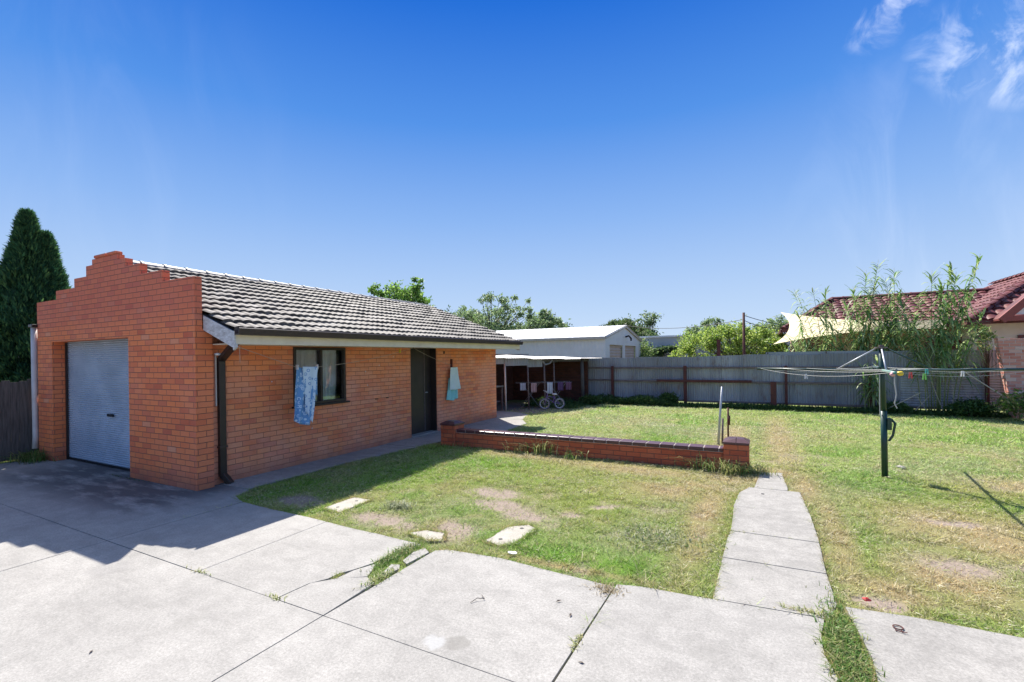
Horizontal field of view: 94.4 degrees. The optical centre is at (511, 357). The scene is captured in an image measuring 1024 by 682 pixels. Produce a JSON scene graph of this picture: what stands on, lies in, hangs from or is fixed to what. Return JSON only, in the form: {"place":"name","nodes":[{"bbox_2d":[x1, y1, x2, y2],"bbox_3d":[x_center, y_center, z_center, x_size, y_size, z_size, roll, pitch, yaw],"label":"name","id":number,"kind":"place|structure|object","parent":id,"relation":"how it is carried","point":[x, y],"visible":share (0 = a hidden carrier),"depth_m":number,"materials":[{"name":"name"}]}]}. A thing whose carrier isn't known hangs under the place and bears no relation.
{"place":"outdoors","nodes":[
{"label":"outdoors","id":0,"kind":"place"},
{"bbox_2d":[220,411,528,489],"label":"side path","id":1,"kind":"structure","parent":0,"point":[504,420],"depth_m":9.45,"materials":[{"name":"concrete"}]},
{"bbox_2d":[0,459,836,681],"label":"driveway","id":2,"kind":"structure","parent":0,"point":[96,559],"depth_m":3.55,"materials":[{"name":"concrete"}]},
{"bbox_2d":[0,447,58,464],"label":"weed tuft","id":3,"kind":"object","parent":2,"relation":"on","point":[31,457],"visible":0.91,"depth_m":9.11,"materials":[{"name":"green plant"}]},
{"bbox_2d":[186,564,211,575],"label":"weed tuft","id":4,"kind":"object","parent":2,"relation":"on","point":[199,571],"visible":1,"depth_m":4.24,"materials":[{"name":"green plant"}]},
{"bbox_2d":[269,592,286,601],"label":"weed tuft","id":5,"kind":"object","parent":2,"relation":"on","point":[276,598],"visible":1,"depth_m":3.75,"materials":[{"name":"green plant"}]},
{"bbox_2d":[359,563,403,590],"bbox_3d":[-1.135,1.879,4.083,0.234,0.045,0.584,-1,0,28],"label":"weed tuft","id":6,"kind":"object","parent":2,"relation":"on","point":[382,576],"visible":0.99,"depth_m":4.06,"materials":[{"name":"green plant"}]},
{"bbox_2d":[360,534,429,571],"bbox_3d":[-1.101,1.870,4.566,0.358,0.060,0.966,-1,0,28],"label":"weed tuft","id":7,"kind":"object","parent":2,"relation":"on","point":[395,553],"visible":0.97,"depth_m":4.57,"materials":[{"name":"green plant"}]},
{"bbox_2d":[568,633,582,651],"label":"weed tuft","id":8,"kind":"object","parent":2,"relation":"on","point":[580,636],"visible":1,"depth_m":3.12,"materials":[{"name":"green plant"}]},
{"bbox_2d":[584,578,631,598],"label":"grass clippings","id":9,"kind":"object","parent":2,"relation":"on","point":[608,588],"depth_m":3.82,"materials":[{"name":"plant"}]},
{"bbox_2d":[0,400,1023,681],"bbox_3d":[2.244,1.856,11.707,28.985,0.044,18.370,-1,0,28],"label":"lawn","id":10,"kind":"structure","parent":0,"point":[484,492],"depth_m":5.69,"materials":[{"name":"plant"}]},
{"bbox_2d":[0,379,37,461],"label":"paling fence","id":11,"kind":"object","parent":10,"relation":"on","point":[17,397],"visible":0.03,"depth_m":9.32,"materials":[{"name":"grey wood"}]},
{"bbox_2d":[0,207,72,428],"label":"cypress tree","id":12,"kind":"object","parent":10,"relation":"on","point":[33,273],"visible":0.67,"depth_m":10.97,"materials":[{"name":"green plant"}]},
{"bbox_2d":[28,251,522,490],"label":"brick garage","id":13,"kind":"structure","parent":10,"relation":"on","point":[145,371],"depth_m":8.49,"materials":[{"name":"brick"}]},
{"bbox_2d":[65,339,129,470],"bbox_3d":[-7.416,0.821,8.614,2.980,2.305,0.055,-1,0,28],"label":"roller door","id":14,"kind":"structure","parent":13,"relation":"in","point":[96,372],"depth_m":8.74,"materials":[{"name":"metal"}]},
{"bbox_2d":[292,347,349,408],"bbox_3d":[-3.628,0.345,8.955,0.210,1.250,1.280,-1,0,28],"label":"window","id":15,"kind":"structure","parent":13,"relation":"in","point":[331,380],"depth_m":9.12,"materials":[{"name":"black glass"}]},
{"bbox_2d":[239,347,452,366],"bbox_3d":[-2.677,0.025,9.632,0.418,0.500,6.390,-1,0,23],"label":"wall clothes line","id":16,"kind":"object","parent":13,"relation":"attached to","point":[451,363],"visible":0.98,"depth_m":9.49,"materials":[{"name":"white fabric"}]},
{"bbox_2d":[294,364,317,424],"bbox_3d":[-3.514,0.639,8.107,0.090,1.040,0.513,-1,0,28],"label":"hanging towel","id":17,"kind":"object","parent":16,"relation":"hanging from","point":[306,387],"visible":1,"depth_m":8.09,"materials":[{"name":"blue fabric"}]},
{"bbox_2d":[446,367,460,400],"bbox_3d":[-1.547,0.698,12.623,0.095,0.885,0.580,-1,0,28],"label":"hanging towel","id":18,"kind":"object","parent":16,"relation":"hanging from","point":[454,386],"visible":1,"depth_m":12.58,"materials":[{"name":"green fabric"}]},
{"bbox_2d":[411,348,430,433],"bbox_3d":[-2.307,0.810,11.739,0.089,2.115,0.990,-1,0,28],"label":"door","id":19,"kind":"structure","parent":13,"relation":"in","point":[420,362],"depth_m":11.82,"materials":[{"name":"wood"}]},
{"bbox_2d":[326,497,368,511],"bbox_3d":[-2.142,1.933,6.180,0.335,0.059,0.572,-1,0,28],"label":"paving slab","id":20,"kind":"object","parent":10,"relation":"on","point":[350,503],"depth_m":6.16,"materials":[{"name":"concrete"}]},
{"bbox_2d":[380,499,416,513],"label":"grass clump","id":21,"kind":"object","parent":10,"relation":"on","point":[399,505],"visible":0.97,"depth_m":6.00,"materials":[{"name":"green plant"}]},
{"bbox_2d":[367,277,435,306],"bbox_3d":[-5.158,-0.941,22.073,3.048,5.735,3.423,-1,0,28],"label":"garden tree","id":22,"kind":"object","parent":10,"relation":"on","point":[413,293],"visible":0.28,"depth_m":21.90,"materials":[{"name":"green plant"}]},
{"bbox_2d":[409,530,443,542],"bbox_3d":[-0.906,1.916,5.071,0.451,0.042,0.267,-1,0,28],"label":"broken slab","id":23,"kind":"object","parent":10,"relation":"on","point":[431,533],"depth_m":5.08,"materials":[{"name":"concrete"}]},
{"bbox_2d":[496,385,503,409],"bbox_3d":[-1.062,1.452,17.058,1.350,0.880,0.750,-1,0,28],"label":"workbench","id":24,"kind":"object","parent":10,"relation":"on","point":[501,386],"visible":0.24,"depth_m":17.03,"materials":[{"name":"wood"}]},
{"bbox_2d":[487,525,533,545],"bbox_3d":[-0.009,1.904,5.053,0.324,0.061,0.655,-1,0,28],"label":"paving slab","id":25,"kind":"object","parent":10,"relation":"on","point":[509,533],"depth_m":5.03,"materials":[{"name":"concrete"}]},
{"bbox_2d":[502,439,538,453],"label":"weed tuft","id":26,"kind":"object","parent":10,"relation":"on","point":[525,451],"visible":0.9,"depth_m":9.33,"materials":[{"name":"green plant"}]},
{"bbox_2d":[517,439,557,455],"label":"weed tuft","id":27,"kind":"object","parent":10,"relation":"on","point":[540,449],"visible":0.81,"depth_m":9.10,"materials":[{"name":"green plant"}]},
{"bbox_2d":[496,354,590,410],"bbox_3d":[-0.411,0.882,18.410,6.651,2.058,6.580,-1,0,28],"label":"lean to shelter","id":28,"kind":"object","parent":10,"relation":"on","point":[513,371],"visible":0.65,"depth_m":19.86,"materials":[{"name":"metal"}]},
{"bbox_2d":[539,390,564,408],"bbox_3d":[1.403,1.503,16.993,0.888,0.673,0.433,-1,0,-27],"label":"kids bicycle","id":29,"kind":"object","parent":10,"relation":"on","point":[554,394],"visible":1,"depth_m":16.91,"materials":[{"name":"white paint"}]},
{"bbox_2d":[541,381,569,404],"bbox_3d":[1.700,1.376,18.059,1.100,0.922,0.616,-1,0,-1],"label":"drying rack","id":30,"kind":"object","parent":10,"relation":"on","point":[553,389],"visible":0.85,"depth_m":18.33,"materials":[{"name":"metal"}]},
{"bbox_2d":[547,382,552,393],"bbox_3d":[1.415,1.139,17.746,0.213,0.435,0.043,-1,0,-3],"label":"washing","id":31,"kind":"object","parent":30,"relation":"hanging from","point":[549,387],"visible":0.98,"depth_m":17.74,"materials":[{"name":"fabric"}]},
{"bbox_2d":[558,382,562,390],"bbox_3d":[1.815,1.073,17.750,0.213,0.315,0.045,-1,0,-1],"label":"washing","id":32,"kind":"object","parent":30,"relation":"hanging from","point":[560,386],"visible":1,"depth_m":17.75,"materials":[{"name":"fabric"}]},
{"bbox_2d":[566,382,570,389],"bbox_3d":[2.115,1.059,17.750,0.210,0.295,0.041,-1,0,-5],"label":"washing","id":33,"kind":"object","parent":30,"relation":"hanging from","point":[568,385],"visible":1,"depth_m":17.75,"materials":[{"name":"fabric"}]},
{"bbox_2d":[522,394,590,408],"bbox_3d":[1.780,1.642,18.144,2.291,0.431,2.087,-1,0,28],"label":"weed bed","id":34,"kind":"object","parent":10,"relation":"on","point":[569,404],"visible":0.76,"depth_m":17.89,"materials":[{"name":"green plant"}]},
{"bbox_2d":[550,447,588,460],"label":"weed tuft","id":35,"kind":"object","parent":10,"relation":"on","point":[567,455],"visible":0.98,"depth_m":8.73,"materials":[{"name":"green plant"}]},
{"bbox_2d":[576,392,602,405],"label":"shrub","id":36,"kind":"object","parent":10,"relation":"on","point":[593,399],"visible":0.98,"depth_m":18.18,"materials":[{"name":"green plant"}]},
{"bbox_2d":[440,420,749,473],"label":"brick wall","id":37,"kind":"structure","parent":10,"relation":"on","point":[733,449],"depth_m":8.62,"materials":[{"name":"red brick"}]},
{"bbox_2d":[556,514,752,578],"bbox_3d":[1.299,1.842,4.998,2.232,0.048,1.247,-1,0,28],"label":"grass clump","id":38,"kind":"object","parent":10,"relation":"on","point":[657,537],"visible":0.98,"depth_m":4.87,"materials":[{"name":"green plant"}]},
{"bbox_2d":[658,391,681,403],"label":"shrub","id":39,"kind":"object","parent":10,"relation":"on","point":[671,396],"visible":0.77,"depth_m":17.55,"materials":[{"name":"green plant"}]},
{"bbox_2d":[671,451,728,471],"bbox_3d":[3.098,1.683,7.755,0.973,0.308,1.140,-1,0,-34],"label":"weed tuft","id":40,"kind":"object","parent":10,"relation":"on","point":[707,467],"visible":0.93,"depth_m":7.74,"materials":[{"name":"green plant"}]},
{"bbox_2d":[717,339,720,403],"bbox_3d":[7.682,0.588,17.605,0.120,2.520,0.100,-1,0,28],"label":"timber post","id":41,"kind":"object","parent":10,"relation":"on","point":[718,349],"visible":0.36,"depth_m":17.56,"materials":[{"name":"brown wood"}]},
{"bbox_2d":[717,387,722,444],"bbox_3d":[4.339,1.231,9.891,0.130,1.253,0.046,-1,0,11],"label":"garden stake","id":42,"kind":"object","parent":10,"relation":"on","point":[719,426],"visible":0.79,"depth_m":9.88,"materials":[{"name":"metal"}]},
{"bbox_2d":[721,418,723,443],"bbox_3d":[4.420,1.565,9.956,0.055,0.581,0.040,-1,0,4],"label":"garden stake","id":43,"kind":"object","parent":10,"relation":"on","point":[722,434],"visible":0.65,"depth_m":9.94,"materials":[{"name":"grey wood"}]},
{"bbox_2d":[727,408,729,436],"bbox_3d":[4.585,1.457,10.032,0.066,0.790,0.052,-1,0,28],"label":"garden stake","id":44,"kind":"object","parent":10,"relation":"on","point":[728,419],"visible":0.8,"depth_m":10.02,"materials":[{"name":"metal"}]},
{"bbox_2d":[709,456,759,475],"bbox_3d":[3.459,1.698,7.498,1.030,0.268,1.064,-1,0,13],"label":"weed tuft","id":45,"kind":"object","parent":10,"relation":"on","point":[729,468],"visible":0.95,"depth_m":7.45,"materials":[{"name":"green plant"}]},
{"bbox_2d":[742,312,745,354],"bbox_3d":[8.582,0.086,17.522,0.106,3.500,0.110,-1,0,28],"label":"steel pole","id":46,"kind":"object","parent":10,"relation":"on","point":[743,325],"visible":0.34,"depth_m":17.48,"materials":[{"name":"metal"}]},
{"bbox_2d":[626,316,785,328],"bbox_3d":[8.956,-1.520,22.744,2.889,0.778,10.102,-1,0,-12],"label":"overhead wire","id":47,"kind":"object","parent":46,"relation":"attached to","point":[721,323],"visible":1,"depth_m":18.89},
{"bbox_2d":[740,463,783,475],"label":"weed tuft","id":48,"kind":"object","parent":10,"relation":"on","point":[761,471],"visible":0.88,"depth_m":7.39,"materials":[{"name":"green plant"}]},
{"bbox_2d":[770,382,776,405],"bbox_3d":[8.871,1.298,16.090,0.180,0.970,0.120,-1,0,28],"label":"stump post","id":49,"kind":"object","parent":10,"relation":"on","point":[773,396],"visible":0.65,"depth_m":16.04,"materials":[{"name":"brown wood"}]},
{"bbox_2d":[713,472,836,619],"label":"footpath","id":50,"kind":"structure","parent":10,"relation":"on","point":[788,573],"depth_m":4.40,"materials":[{"name":"concrete"}]},
{"bbox_2d":[775,601,849,620],"bbox_3d":[2.160,1.832,3.429,0.483,0.048,0.195,-1,0,28],"label":"weed tuft","id":51,"kind":"object","parent":50,"relation":"on","point":[811,610],"visible":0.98,"depth_m":3.44,"materials":[{"name":"green plant"}]},
{"bbox_2d":[578,349,1005,410],"bbox_3d":[8.214,0.804,16.883,15.130,1.975,0.195,-1,0,28],"label":"corrugated fence","id":52,"kind":"object","parent":10,"relation":"on","point":[624,377],"visible":0.66,"depth_m":16.34,"materials":[{"name":"metal"}]},
{"bbox_2d":[657,379,751,382],"bbox_3d":[6.984,0.858,17.422,3.250,0.085,0.050,-1,0,28],"label":"loose plank","id":53,"kind":"object","parent":52,"relation":"on","point":[729,381],"visible":1,"depth_m":17.31,"materials":[{"name":"brown wood"}]},
{"bbox_2d":[598,392,1011,418],"bbox_3d":[8.623,1.559,16.187,13.117,0.501,1.004,-1,0,28],"label":"weed bed","id":54,"kind":"object","parent":10,"relation":"on","point":[902,407],"visible":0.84,"depth_m":15.81,"materials":[{"name":"green plant"}]},
{"bbox_2d":[783,285,858,407],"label":"giant reeds","id":55,"kind":"object","parent":10,"relation":"on","point":[824,324],"visible":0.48,"depth_m":16.38,"materials":[{"name":"plant"}]},
{"bbox_2d":[805,576,891,681],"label":"grass tongue","id":56,"kind":"object","parent":10,"relation":"on","point":[842,635],"depth_m":2.96,"materials":[{"name":"green plant"}]},
{"bbox_2d":[835,258,893,407],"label":"giant reeds","id":57,"kind":"object","parent":10,"relation":"on","point":[862,343],"visible":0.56,"depth_m":15.65,"materials":[{"name":"plant"}]},
{"bbox_2d":[849,355,894,408],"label":"giant reeds","id":58,"kind":"object","parent":10,"relation":"on","point":[875,383],"visible":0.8,"depth_m":14.79,"materials":[{"name":"plant"}]},
{"bbox_2d":[757,345,1023,476],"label":"rotary clothes hoist","id":59,"kind":"object","parent":10,"relation":"on","point":[882,369],"visible":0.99,"depth_m":7.17,"materials":[{"name":"green paint"}]},
{"bbox_2d":[897,371,903,375],"bbox_3d":[4.776,0.195,5.836,0.076,0.062,0.068,-1,0,28],"label":"peg cluster","id":60,"kind":"object","parent":59,"relation":"attached to","point":[900,373],"visible":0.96,"depth_m":5.82,"materials":[{"name":"yellow plastic"}]},
{"bbox_2d":[874,269,929,409],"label":"giant reeds","id":61,"kind":"object","parent":10,"relation":"on","point":[896,343],"visible":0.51,"depth_m":15.26,"materials":[{"name":"plant"}]},
{"bbox_2d":[888,252,993,412],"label":"giant reeds","id":62,"kind":"object","parent":10,"relation":"on","point":[942,339],"visible":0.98,"depth_m":13.95,"materials":[{"name":"plant"}]},
{"bbox_2d":[889,371,1022,414],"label":"dead canes","id":63,"kind":"object","parent":10,"relation":"on","point":[953,399],"visible":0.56,"depth_m":13.91,"materials":[{"name":"brown plant"}]},
{"bbox_2d":[939,396,1005,417],"bbox_3d":[12.996,1.448,13.403,1.332,0.759,1.015,-1,0,0],"label":"shrub","id":64,"kind":"object","parent":10,"relation":"on","point":[971,407],"visible":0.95,"depth_m":13.29,"materials":[{"name":"green plant"}]},
{"bbox_2d":[971,324,1003,401],"bbox_3d":[13.741,0.321,13.791,0.665,2.697,0.605,-1,0,15],"label":"creeper","id":65,"kind":"object","parent":10,"relation":"on","point":[986,339],"visible":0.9,"depth_m":13.75,"materials":[{"name":"green plant"}]},
{"bbox_2d":[985,388,1023,420],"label":"shrub","id":66,"kind":"object","parent":10,"relation":"on","point":[1012,403],"visible":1,"depth_m":12.41,"materials":[{"name":"green plant"}]},
{"bbox_2d":[994,338,1023,418],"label":"old brick wall","id":67,"kind":"structure","parent":10,"relation":"on","point":[1010,352],"depth_m":13.01,"materials":[{"name":"brick"}]},
{"bbox_2d":[0,0,1023,335],"label":"sky","id":68,"kind":"structure","parent":0,"point":[595,162],"materials":[{"name":"blue"}]},
{"bbox_2d":[639,332,789,356],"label":"rendered building","id":69,"kind":"structure","parent":0,"point":[665,340],"depth_m":32.31,"materials":[{"name":"white paint"}]},
{"bbox_2d":[648,343,679,356],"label":"wall creeper","id":70,"kind":"object","parent":69,"relation":"attached to","point":[664,350],"depth_m":31.79,"materials":[{"name":"green plant"}]},
{"bbox_2d":[892,624,906,632],"bbox_3d":[2.610,1.826,3.197,0.064,0.010,0.102,-1,0,22],"label":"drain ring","id":71,"kind":"object","parent":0,"point":[893,625],"visible":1,"depth_m":3.19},
{"bbox_2d":[845,607,1023,681],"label":"patio","id":72,"kind":"structure","parent":0,"point":[923,650],"depth_m":2.96,"materials":[{"name":"concrete"}]},
{"label":"ground","id":73,"kind":"structure","parent":0,"visible":0},
{"bbox_2d":[441,304,498,324],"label":"garden tree","id":74,"kind":"object","parent":73,"relation":"on","point":[463,314],"visible":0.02,"depth_m":43.52,"materials":[{"name":"green plant"}]},
{"bbox_2d":[453,291,548,330],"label":"gum tree","id":75,"kind":"object","parent":73,"relation":"on","point":[500,312],"visible":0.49,"depth_m":40.22,"materials":[{"name":"green plant"}]},
{"bbox_2d":[521,308,569,329],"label":"gum tree","id":76,"kind":"object","parent":73,"relation":"on","point":[549,317],"visible":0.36,"depth_m":49.84,"materials":[{"name":"green plant"}]},
{"bbox_2d":[496,325,642,358],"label":"white shed","id":77,"kind":"structure","parent":73,"relation":"on","point":[602,341],"depth_m":25.74,"materials":[{"name":"white metal"}]},
{"bbox_2d":[610,345,620,357],"bbox_3d":[5.591,0.541,25.807,0.024,2.450,2.650,-1,0,28],"label":"roller door","id":78,"kind":"structure","parent":77,"relation":"in","point":[615,350],"depth_m":25.99,"materials":[{"name":"beige metal"}]},
{"bbox_2d":[625,346,633,357],"bbox_3d":[7.051,0.517,28.570,0.024,2.450,2.700,-1,0,28],"label":"roller door","id":79,"kind":"structure","parent":77,"relation":"in","point":[629,350],"depth_m":28.71,"materials":[{"name":"beige metal"}]},
{"bbox_2d":[599,313,657,357],"bbox_3d":[9.072,-0.871,37.536,4.948,5.156,4.168,-1,0,28],"label":"garden tree","id":80,"kind":"object","parent":73,"relation":"on","point":[636,329],"visible":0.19,"depth_m":36.69,"materials":[{"name":"green plant"}]},
{"bbox_2d":[621,337,658,357],"bbox_3d":[8.613,0.150,31.095,3.064,3.141,2.452,-1,0,28],"label":"garden tree","id":81,"kind":"object","parent":73,"relation":"on","point":[644,352],"visible":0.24,"depth_m":30.80,"materials":[{"name":"green plant"}]},
{"bbox_2d":[621,310,663,335],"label":"gum tree","id":82,"kind":"object","parent":73,"relation":"on","point":[649,323],"visible":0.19,"depth_m":58.72,"materials":[{"name":"green plant"}]},
{"bbox_2d":[683,316,735,334],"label":"gum tree","id":83,"kind":"object","parent":73,"relation":"on","point":[709,322],"visible":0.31,"depth_m":55.41,"materials":[{"name":"green plant"}]},
{"bbox_2d":[669,319,792,356],"bbox_3d":[10.794,-0.152,22.701,6.353,3.702,2.876,-1,0,28],"label":"lemon tree","id":84,"kind":"object","parent":73,"relation":"on","point":[709,338],"visible":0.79,"depth_m":22.47,"materials":[{"name":"green plant"}]},
{"bbox_2d":[750,314,788,331],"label":"gum tree","id":85,"kind":"object","parent":73,"relation":"on","point":[781,321],"visible":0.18,"depth_m":41.74,"materials":[{"name":"green plant"}]},
{"bbox_2d":[777,272,1023,409],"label":"red tiled house","id":86,"kind":"structure","parent":73,"relation":"on","point":[1001,301],"depth_m":17.60,"materials":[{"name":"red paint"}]},
{"bbox_2d":[774,312,945,343],"bbox_3d":[12.496,-1.159,17.307,5.231,1.200,1.003,-1,0,29],"label":"shade sail","id":87,"kind":"object","parent":86,"relation":"attached to","point":[793,327],"visible":0.39,"depth_m":17.96,"materials":[{"name":"beige fabric"}]},
{"bbox_2d":[926,336,961,349],"bbox_3d":[15.795,-0.016,17.154,1.300,1.500,0.090,-1,0,28],"label":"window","id":88,"kind":"structure","parent":86,"relation":"in","point":[960,341],"depth_m":17.07,"materials":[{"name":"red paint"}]},
{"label":"drying rack","id":89,"kind":"object","parent":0,"visible":0},
{"bbox_2d":[520,383,525,389],"bbox_3d":[0.403,1.073,17.545,0.213,0.275,0.043,-1,0,-3],"label":"washing","id":90,"kind":"object","parent":89,"relation":"hanging from","point":[522,386],"visible":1,"depth_m":17.54,"materials":[{"name":"fabric"}]},
{"bbox_2d":[531,383,536,391],"bbox_3d":[0.804,1.108,17.549,0.213,0.355,0.045,-1,0,-1],"label":"washing","id":91,"kind":"object","parent":89,"relation":"hanging from","point":[533,387],"visible":1,"depth_m":17.54,"materials":[{"name":"fabric"}]}
]}

